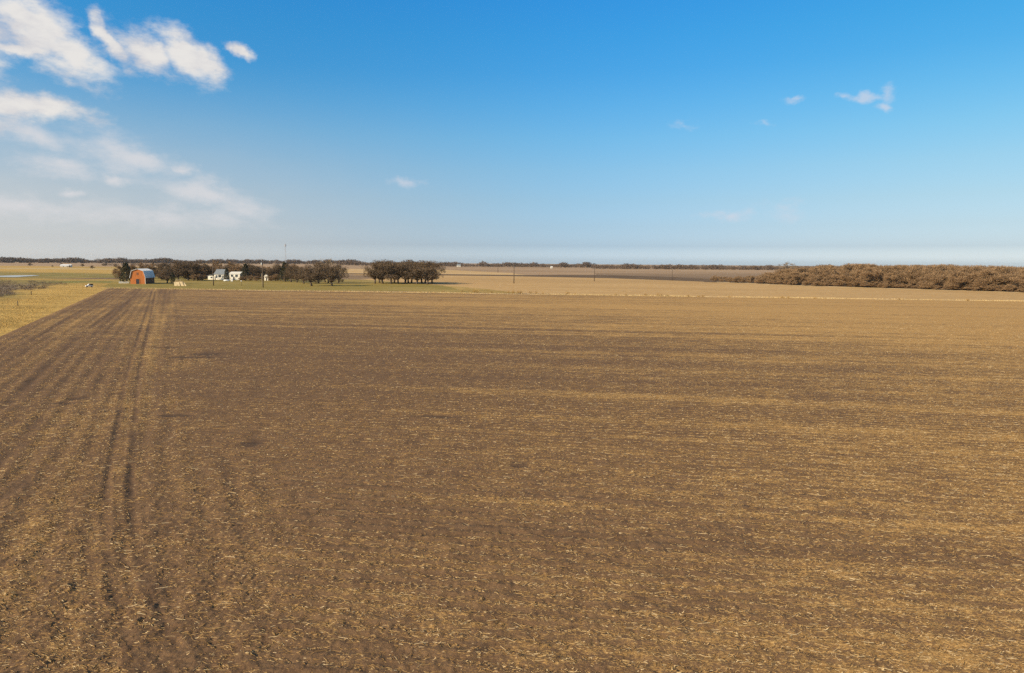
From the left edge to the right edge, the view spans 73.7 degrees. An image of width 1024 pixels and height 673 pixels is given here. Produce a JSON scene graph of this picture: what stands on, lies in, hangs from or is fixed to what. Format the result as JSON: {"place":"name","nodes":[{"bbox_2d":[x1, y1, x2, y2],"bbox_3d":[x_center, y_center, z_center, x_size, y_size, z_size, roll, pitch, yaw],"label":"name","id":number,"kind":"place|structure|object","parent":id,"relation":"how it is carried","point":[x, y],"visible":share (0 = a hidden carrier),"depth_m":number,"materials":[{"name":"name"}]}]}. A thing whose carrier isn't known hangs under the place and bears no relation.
{"place":"outdoors","nodes":[
{"label":"outdoors","id":0,"kind":"place"},
{"bbox_2d":[0,275,38,276],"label":"pond","id":1,"kind":"structure","parent":0,"point":[18,275],"depth_m":480.91,"materials":[{"name":"grey liquid"}]},
{"bbox_2d":[0,266,180,335],"bbox_3d":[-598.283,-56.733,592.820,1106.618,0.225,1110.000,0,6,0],"label":"meadow","id":2,"kind":"structure","parent":0,"point":[83,275],"depth_m":288.21,"materials":[{"name":"yellow plant"}]},
{"bbox_2d":[0,279,66,296],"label":"scrub","id":3,"kind":"object","parent":2,"relation":"on","point":[23,287],"visible":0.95,"depth_m":284.88,"materials":[{"name":"plant"}]},
{"bbox_2d":[144,262,159,276],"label":"brush tree","id":4,"kind":"object","parent":2,"relation":"on","point":[153,268],"visible":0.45,"depth_m":437.91,"materials":[{"name":"brown plant"}]},
{"bbox_2d":[154,263,173,279],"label":"oak tree","id":5,"kind":"object","parent":2,"relation":"on","point":[159,269],"visible":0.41,"depth_m":417.66,"materials":[{"name":"brown plant"}]},
{"bbox_2d":[102,277,466,291],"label":"lawn","id":6,"kind":"structure","parent":0,"point":[353,285],"depth_m":330.37,"materials":[{"name":"plant"}]},
{"bbox_2d":[112,265,127,279],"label":"brush tree","id":7,"kind":"object","parent":6,"relation":"on","point":[117,271],"visible":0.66,"depth_m":358.65,"materials":[{"name":"brown plant"}]},
{"bbox_2d":[118,263,130,281],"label":"cedar tree","id":8,"kind":"object","parent":6,"relation":"on","point":[126,268],"visible":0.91,"depth_m":347.60,"materials":[{"name":"green plant"}]},
{"bbox_2d":[129,268,154,283],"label":"barn","id":9,"kind":"structure","parent":6,"relation":"on","point":[143,276],"depth_m":339.18,"materials":[{"name":"orange wood"}]},
{"bbox_2d":[157,266,175,282],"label":"oak tree","id":10,"kind":"object","parent":6,"relation":"on","point":[167,275],"visible":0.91,"depth_m":348.62,"materials":[{"name":"brown plant"}]},
{"bbox_2d":[170,272,175,282],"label":"cedar tree","id":11,"kind":"object","parent":6,"relation":"on","point":[174,279],"visible":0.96,"depth_m":331.75,"materials":[{"name":"green plant"}]},
{"bbox_2d":[170,260,188,280],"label":"oak tree","id":12,"kind":"object","parent":6,"relation":"on","point":[178,273],"visible":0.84,"depth_m":399.66,"materials":[{"name":"brown plant"}]},
{"bbox_2d":[174,280,185,285],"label":"board pile","id":13,"kind":"object","parent":6,"relation":"on","point":[179,283],"visible":0.84,"depth_m":317.86,"materials":[{"name":"beige wood"}]},
{"bbox_2d":[172,260,202,280],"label":"oak tree","id":14,"kind":"object","parent":6,"relation":"on","point":[188,273],"visible":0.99,"depth_m":402.11,"materials":[{"name":"brown plant"}]},
{"bbox_2d":[191,264,207,275],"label":"oak tree","id":15,"kind":"object","parent":6,"relation":"on","point":[197,272],"visible":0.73,"depth_m":410.14,"materials":[{"name":"brown plant"}]},
{"bbox_2d":[207,269,229,279],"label":"house","id":16,"kind":"structure","parent":6,"relation":"on","point":[219,274],"depth_m":423.48,"materials":[{"name":"white"}]},
{"bbox_2d":[223,268,229,279],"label":"cedar tree","id":17,"kind":"object","parent":6,"relation":"on","point":[226,273],"visible":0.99,"depth_m":408.33,"materials":[{"name":"green plant"}]},
{"bbox_2d":[229,272,242,279],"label":"house","id":18,"kind":"structure","parent":6,"relation":"on","point":[234,275],"depth_m":419.93,"materials":[{"name":"white"}]},
{"bbox_2d":[241,264,250,280],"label":"cedar tree","id":19,"kind":"object","parent":6,"relation":"on","point":[244,272],"visible":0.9,"depth_m":408.14,"materials":[{"name":"green plant"}]},
{"bbox_2d":[245,263,260,276],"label":"oak tree","id":20,"kind":"object","parent":6,"relation":"on","point":[251,270],"visible":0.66,"depth_m":418.58,"materials":[{"name":"brown plant"}]},
{"bbox_2d":[249,266,265,277],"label":"oak tree","id":21,"kind":"object","parent":6,"relation":"on","point":[259,269],"visible":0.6,"depth_m":426.67,"materials":[{"name":"brown plant"}]},
{"bbox_2d":[261,266,279,280],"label":"oak tree","id":22,"kind":"object","parent":6,"relation":"on","point":[270,271],"visible":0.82,"depth_m":408.13,"materials":[{"name":"brown plant"}]},
{"bbox_2d":[269,274,279,280],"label":"bush","id":23,"kind":"object","parent":6,"relation":"on","point":[274,277],"visible":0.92,"depth_m":398.04,"materials":[{"name":"brown plant"}]},
{"bbox_2d":[270,264,282,275],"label":"oak tree","id":24,"kind":"object","parent":6,"relation":"on","point":[278,270],"visible":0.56,"depth_m":415.31,"materials":[{"name":"brown plant"}]},
{"bbox_2d":[277,262,293,281],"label":"cedar tree","id":25,"kind":"object","parent":6,"relation":"on","point":[283,269],"visible":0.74,"depth_m":393.42,"materials":[{"name":"green plant"}]},
{"bbox_2d":[283,264,300,281],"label":"oak tree","id":26,"kind":"object","parent":6,"relation":"on","point":[289,268],"visible":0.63,"depth_m":385.97,"materials":[{"name":"brown plant"}]},
{"bbox_2d":[287,266,302,281],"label":"oak tree","id":27,"kind":"object","parent":6,"relation":"on","point":[290,274],"visible":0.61,"depth_m":381.39,"materials":[{"name":"brown plant"}]},
{"bbox_2d":[293,266,312,283],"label":"oak tree","id":28,"kind":"object","parent":6,"relation":"on","point":[299,276],"visible":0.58,"depth_m":360.30,"materials":[{"name":"brown plant"}]},
{"bbox_2d":[298,265,324,285],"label":"oak tree","id":29,"kind":"object","parent":6,"relation":"on","point":[310,277],"visible":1,"depth_m":327.55,"materials":[{"name":"brown plant"}]},
{"bbox_2d":[312,262,333,282],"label":"oak tree","id":30,"kind":"object","parent":6,"relation":"on","point":[318,273],"visible":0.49,"depth_m":366.22,"materials":[{"name":"brown plant"}]},
{"bbox_2d":[316,258,336,282],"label":"bare tree","id":31,"kind":"object","parent":6,"relation":"on","point":[329,261],"visible":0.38,"depth_m":371.46,"materials":[{"name":"brown plant"}]},
{"bbox_2d":[319,264,344,285],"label":"oak tree","id":32,"kind":"object","parent":6,"relation":"on","point":[332,276],"visible":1,"depth_m":329.73,"materials":[{"name":"brown plant"}]},
{"bbox_2d":[333,264,348,282],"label":"oak tree","id":33,"kind":"object","parent":6,"relation":"on","point":[341,275],"visible":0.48,"depth_m":369.94,"materials":[{"name":"brown plant"}]},
{"bbox_2d":[361,263,381,283],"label":"oak tree","id":34,"kind":"object","parent":6,"relation":"on","point":[373,276],"visible":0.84,"depth_m":370.37,"materials":[{"name":"brown plant"}]},
{"bbox_2d":[368,260,395,283],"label":"oak tree","id":35,"kind":"object","parent":6,"relation":"on","point":[381,275],"visible":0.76,"depth_m":370.06,"materials":[{"name":"brown plant"}]},
{"bbox_2d":[376,260,402,283],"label":"oak tree","id":36,"kind":"object","parent":6,"relation":"on","point":[390,275],"visible":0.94,"depth_m":368.85,"materials":[{"name":"brown plant"}]},
{"bbox_2d":[393,260,413,283],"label":"oak tree","id":37,"kind":"object","parent":6,"relation":"on","point":[404,271],"visible":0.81,"depth_m":371.97,"materials":[{"name":"brown plant"}]},
{"bbox_2d":[405,260,416,282],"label":"oak tree","id":38,"kind":"object","parent":6,"relation":"on","point":[412,279],"visible":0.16,"depth_m":382.32,"materials":[{"name":"brown plant"}]},
{"bbox_2d":[402,261,430,283],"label":"oak tree","id":39,"kind":"object","parent":6,"relation":"on","point":[414,271],"visible":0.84,"depth_m":367.99,"materials":[{"name":"brown plant"}]},
{"bbox_2d":[414,261,442,283],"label":"oak tree","id":40,"kind":"object","parent":6,"relation":"on","point":[427,270],"visible":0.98,"depth_m":364.75,"materials":[{"name":"brown plant"}]},
{"bbox_2d":[336,275,372,278],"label":"dark plough","id":41,"kind":"object","parent":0,"point":[356,277],"visible":0.15,"depth_m":511.94,"materials":[{"name":"brown soil"}]},
{"bbox_2d":[340,269,520,274],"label":"tan field","id":42,"kind":"structure","parent":0,"point":[446,272],"depth_m":797.97,"materials":[{"name":"beige plant"}]},
{"bbox_2d":[415,285,516,292],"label":"dry lawn","id":43,"kind":"structure","parent":0,"point":[468,289],"depth_m":290.96,"materials":[{"name":"beige plant"}]},
{"bbox_2d":[0,288,1023,672],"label":"tilled field","id":44,"kind":"structure","parent":0,"point":[390,310],"depth_m":37.37,"materials":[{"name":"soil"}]},
{"bbox_2d":[0,260,1023,294],"bbox_3d":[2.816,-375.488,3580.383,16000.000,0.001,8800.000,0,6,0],"label":"ground","id":45,"kind":"structure","parent":0,"point":[540,270],"depth_m":1255.49,"materials":[{"name":"plant"}]},
{"bbox_2d":[102,263,195,265],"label":"tree line","id":46,"kind":"object","parent":45,"relation":"on","point":[142,264],"visible":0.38,"depth_m":1340.37,"materials":[{"name":"brown plant"}]},
{"bbox_2d":[0,256,360,263],"bbox_3d":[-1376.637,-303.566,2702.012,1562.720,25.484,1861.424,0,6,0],"label":"tree line","id":47,"kind":"object","parent":45,"relation":"on","point":[9,259],"visible":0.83,"depth_m":2235.41,"materials":[{"name":"brown plant"}]},
{"bbox_2d":[211,261,221,267],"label":"brush tree","id":48,"kind":"object","parent":45,"relation":"on","point":[216,264],"visible":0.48,"depth_m":533.80,"materials":[{"name":"brown plant"}]},
{"bbox_2d":[336,260,614,267],"bbox_3d":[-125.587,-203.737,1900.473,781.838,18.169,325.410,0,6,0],"label":"tree line","id":49,"kind":"object","parent":45,"relation":"on","point":[509,264],"visible":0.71,"depth_m":1801.50,"materials":[{"name":"brown plant"}]},
{"bbox_2d":[591,263,841,269],"bbox_3d":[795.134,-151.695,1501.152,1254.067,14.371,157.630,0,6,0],"label":"tree line","id":50,"kind":"object","parent":45,"relation":"on","point":[672,266],"visible":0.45,"depth_m":1452.68,"materials":[{"name":"brown plant"}]},
{"bbox_2d":[0,0,1023,266],"label":"sky","id":51,"kind":"structure","parent":0,"point":[643,132],"materials":[{"name":"blue"}]},
{"bbox_2d":[343,273,704,281],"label":"dark strip","id":52,"kind":"object","parent":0,"point":[641,277],"visible":0.66,"depth_m":604.67,"materials":[{"name":"brown plant"}]},
{"bbox_2d":[101,287,1023,300],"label":"dry grass","id":53,"kind":"structure","parent":0,"point":[527,293],"depth_m":259.27,"materials":[{"name":"beige plant"}]},
{"bbox_2d":[595,273,760,278],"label":"ploughed field","id":54,"kind":"structure","parent":0,"point":[692,275],"depth_m":734.59,"materials":[{"name":"brown soil"}]},
{"bbox_2d":[778,262,796,270],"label":"bare tree","id":55,"kind":"object","parent":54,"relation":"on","point":[786,263],"visible":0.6,"depth_m":476.16,"materials":[{"name":"brown plant"}]},
{"bbox_2d":[356,274,1023,300],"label":"stubble field","id":56,"kind":"structure","parent":0,"point":[571,285],"depth_m":327.40,"materials":[{"name":"beige plant"}]},
{"bbox_2d":[422,261,445,283],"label":"oak tree","id":57,"kind":"object","parent":56,"relation":"on","point":[439,269],"visible":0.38,"depth_m":378.36,"materials":[{"name":"brown plant"}]},
{"bbox_2d":[704,278,1022,291],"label":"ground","id":58,"kind":"structure","parent":0,"point":[808,284],"depth_m":392.99,"materials":[{"name":"brown plant"}]},
{"bbox_2d":[769,273,777,283],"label":"brush tree","id":59,"kind":"object","parent":58,"relation":"on","point":[773,276],"visible":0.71,"depth_m":426.32,"materials":[{"name":"brown plant"}]},
{"bbox_2d":[775,269,792,283],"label":"brush tree","id":60,"kind":"object","parent":58,"relation":"on","point":[779,276],"visible":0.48,"depth_m":419.80,"materials":[{"name":"brown plant"}]},
{"bbox_2d":[781,268,797,278],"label":"brush tree","id":61,"kind":"object","parent":58,"relation":"on","point":[788,271],"visible":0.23,"depth_m":414.25,"materials":[{"name":"brown plant"}]},
{"bbox_2d":[784,272,804,283],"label":"brush tree","id":62,"kind":"object","parent":58,"relation":"on","point":[794,274],"visible":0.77,"depth_m":403.45,"materials":[{"name":"brown plant"}]},
{"bbox_2d":[796,273,808,282],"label":"brush tree","id":63,"kind":"object","parent":58,"relation":"on","point":[804,278],"visible":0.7,"depth_m":402.61,"materials":[{"name":"brown plant"}]},
{"bbox_2d":[797,267,810,283],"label":"brush tree","id":64,"kind":"object","parent":58,"relation":"on","point":[802,269],"visible":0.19,"depth_m":435.29,"materials":[{"name":"brown plant"}]},
{"bbox_2d":[802,267,824,280],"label":"brush tree","id":65,"kind":"object","parent":58,"relation":"on","point":[812,271],"visible":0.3,"depth_m":403.67,"materials":[{"name":"brown plant"}]},
{"bbox_2d":[816,270,837,283],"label":"brush tree","id":66,"kind":"object","parent":58,"relation":"on","point":[830,280],"visible":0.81,"depth_m":391.13,"materials":[{"name":"brown plant"}]},
{"bbox_2d":[820,266,839,275],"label":"brush tree","id":67,"kind":"object","parent":58,"relation":"on","point":[834,270],"visible":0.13,"depth_m":409.55,"materials":[{"name":"brown plant"}]},
{"bbox_2d":[822,273,837,285],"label":"brush tree","id":68,"kind":"object","parent":58,"relation":"on","point":[825,276],"visible":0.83,"depth_m":390.68,"materials":[{"name":"brown plant"}]},
{"bbox_2d":[831,270,859,286],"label":"brush tree","id":69,"kind":"object","parent":58,"relation":"on","point":[849,278],"visible":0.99,"depth_m":376.53,"materials":[{"name":"brown plant"}]},
{"bbox_2d":[838,263,857,279],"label":"brush tree","id":70,"kind":"object","parent":58,"relation":"on","point":[849,267],"visible":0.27,"depth_m":404.30,"materials":[{"name":"brown plant"}]},
{"bbox_2d":[852,263,869,269],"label":"brush tree","id":71,"kind":"object","parent":58,"relation":"on","point":[862,267],"visible":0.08,"depth_m":397.80,"materials":[{"name":"brown plant"}]},
{"bbox_2d":[851,266,883,286],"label":"brush tree","id":72,"kind":"object","parent":58,"relation":"on","point":[866,274],"visible":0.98,"depth_m":366.85,"materials":[{"name":"brown plant"}]},
{"bbox_2d":[871,272,883,282],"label":"brush tree","id":73,"kind":"object","parent":58,"relation":"on","point":[874,278],"visible":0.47,"depth_m":369.91,"materials":[{"name":"brown plant"}]},
{"bbox_2d":[872,264,895,275],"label":"brush tree","id":74,"kind":"object","parent":58,"relation":"on","point":[881,268],"visible":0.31,"depth_m":381.48,"materials":[{"name":"brown plant"}]},
{"bbox_2d":[877,272,898,287],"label":"brush tree","id":75,"kind":"object","parent":58,"relation":"on","point":[891,279],"visible":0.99,"depth_m":360.44,"materials":[{"name":"brown plant"}]},
{"bbox_2d":[883,269,905,287],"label":"brush tree","id":76,"kind":"object","parent":58,"relation":"on","point":[897,273],"visible":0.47,"depth_m":366.48,"materials":[{"name":"brown plant"}]},
{"bbox_2d":[884,264,909,280],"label":"brush tree","id":77,"kind":"object","parent":58,"relation":"on","point":[896,268],"visible":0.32,"depth_m":378.28,"materials":[{"name":"brown plant"}]},
{"bbox_2d":[890,275,904,283],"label":"brush tree","id":78,"kind":"object","parent":58,"relation":"on","point":[899,281],"visible":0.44,"depth_m":365.53,"materials":[{"name":"brown plant"}]},
{"bbox_2d":[902,266,926,286],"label":"brush tree","id":79,"kind":"object","parent":58,"relation":"on","point":[913,275],"visible":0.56,"depth_m":363.86,"materials":[{"name":"brown plant"}]},
{"bbox_2d":[904,267,927,285],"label":"brush tree","id":80,"kind":"object","parent":58,"relation":"on","point":[913,269],"visible":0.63,"depth_m":363.83,"materials":[{"name":"brown plant"}]},
{"bbox_2d":[901,266,931,285],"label":"brush tree","id":81,"kind":"object","parent":58,"relation":"on","point":[903,282],"visible":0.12,"depth_m":373.05,"materials":[{"name":"brown plant"}]},
{"bbox_2d":[914,270,929,284],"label":"brush tree","id":82,"kind":"object","parent":58,"relation":"on","point":[922,275],"visible":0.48,"depth_m":358.94,"materials":[{"name":"brown plant"}]},
{"bbox_2d":[923,264,939,271],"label":"brush tree","id":83,"kind":"object","parent":58,"relation":"on","point":[931,266],"visible":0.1,"depth_m":376.49,"materials":[{"name":"brown plant"}]},
{"bbox_2d":[919,268,945,285],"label":"brush tree","id":84,"kind":"object","parent":58,"relation":"on","point":[929,271],"visible":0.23,"depth_m":360.49,"materials":[{"name":"brown plant"}]},
{"bbox_2d":[932,270,951,286],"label":"brush tree","id":85,"kind":"object","parent":58,"relation":"on","point":[942,273],"visible":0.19,"depth_m":353.94,"materials":[{"name":"brown plant"}]},
{"bbox_2d":[939,272,957,289],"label":"brush tree","id":86,"kind":"object","parent":58,"relation":"on","point":[945,279],"visible":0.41,"depth_m":344.02,"materials":[{"name":"brown plant"}]},
{"bbox_2d":[954,265,983,274],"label":"brush tree","id":87,"kind":"object","parent":58,"relation":"on","point":[969,268],"visible":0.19,"depth_m":349.09,"materials":[{"name":"brown plant"}]},
{"bbox_2d":[971,268,1007,290],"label":"brush tree","id":88,"kind":"object","parent":58,"relation":"on","point":[987,273],"visible":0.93,"depth_m":327.11,"materials":[{"name":"brown plant"}]},
{"bbox_2d":[987,271,1008,290],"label":"brush tree","id":89,"kind":"object","parent":58,"relation":"on","point":[997,278],"visible":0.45,"depth_m":329.03,"materials":[{"name":"brown plant"}]},
{"bbox_2d":[989,265,1015,286],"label":"brush tree","id":90,"kind":"object","parent":58,"relation":"on","point":[1004,270],"visible":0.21,"depth_m":339.89,"materials":[{"name":"brown plant"}]},
{"bbox_2d":[996,274,1019,290],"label":"brush tree","id":91,"kind":"object","parent":58,"relation":"on","point":[1010,276],"visible":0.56,"depth_m":325.96,"materials":[{"name":"brown plant"}]},
{"bbox_2d":[1009,274,1023,287],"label":"brush tree","id":92,"kind":"object","parent":58,"relation":"on","point":[1019,281],"visible":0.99,"depth_m":315.66,"materials":[{"name":"brown plant"}]},
{"bbox_2d":[723,282,1023,292],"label":"verge","id":93,"kind":"structure","parent":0,"point":[883,288],"depth_m":356.02,"materials":[{"name":"brown plant"}]},
{"bbox_2d":[806,275,819,285],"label":"brush tree","id":94,"kind":"object","parent":93,"relation":"on","point":[811,278],"visible":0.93,"depth_m":389.38,"materials":[{"name":"brown plant"}]},
{"bbox_2d":[860,281,870,286],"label":"bush","id":95,"kind":"object","parent":93,"relation":"on","point":[864,283],"visible":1,"depth_m":365.92,"materials":[{"name":"brown plant"}]},
{"bbox_2d":[917,271,946,286],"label":"brush tree","id":96,"kind":"object","parent":93,"relation":"on","point":[937,280],"visible":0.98,"depth_m":343.95,"materials":[{"name":"brown plant"}]},
{"bbox_2d":[943,270,976,289],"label":"brush tree","id":97,"kind":"object","parent":93,"relation":"on","point":[960,277],"visible":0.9,"depth_m":334.48,"materials":[{"name":"brown plant"}]},
{"bbox_2d":[964,284,973,289],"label":"bush","id":98,"kind":"object","parent":93,"relation":"on","point":[967,286],"visible":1,"depth_m":330.81,"materials":[{"name":"brown plant"}]},
{"bbox_2d":[969,273,988,290],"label":"brush tree","id":99,"kind":"object","parent":93,"relation":"on","point":[979,280],"visible":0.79,"depth_m":328.42,"materials":[{"name":"brown plant"}]},
{"bbox_2d":[989,284,999,290],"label":"bush","id":100,"kind":"object","parent":93,"relation":"on","point":[992,286],"visible":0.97,"depth_m":324.98,"materials":[{"name":"brown plant"}]},
{"bbox_2d":[1002,284,1013,291],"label":"bush","id":101,"kind":"object","parent":93,"relation":"on","point":[1008,288],"visible":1,"depth_m":317.81,"materials":[{"name":"brown plant"}]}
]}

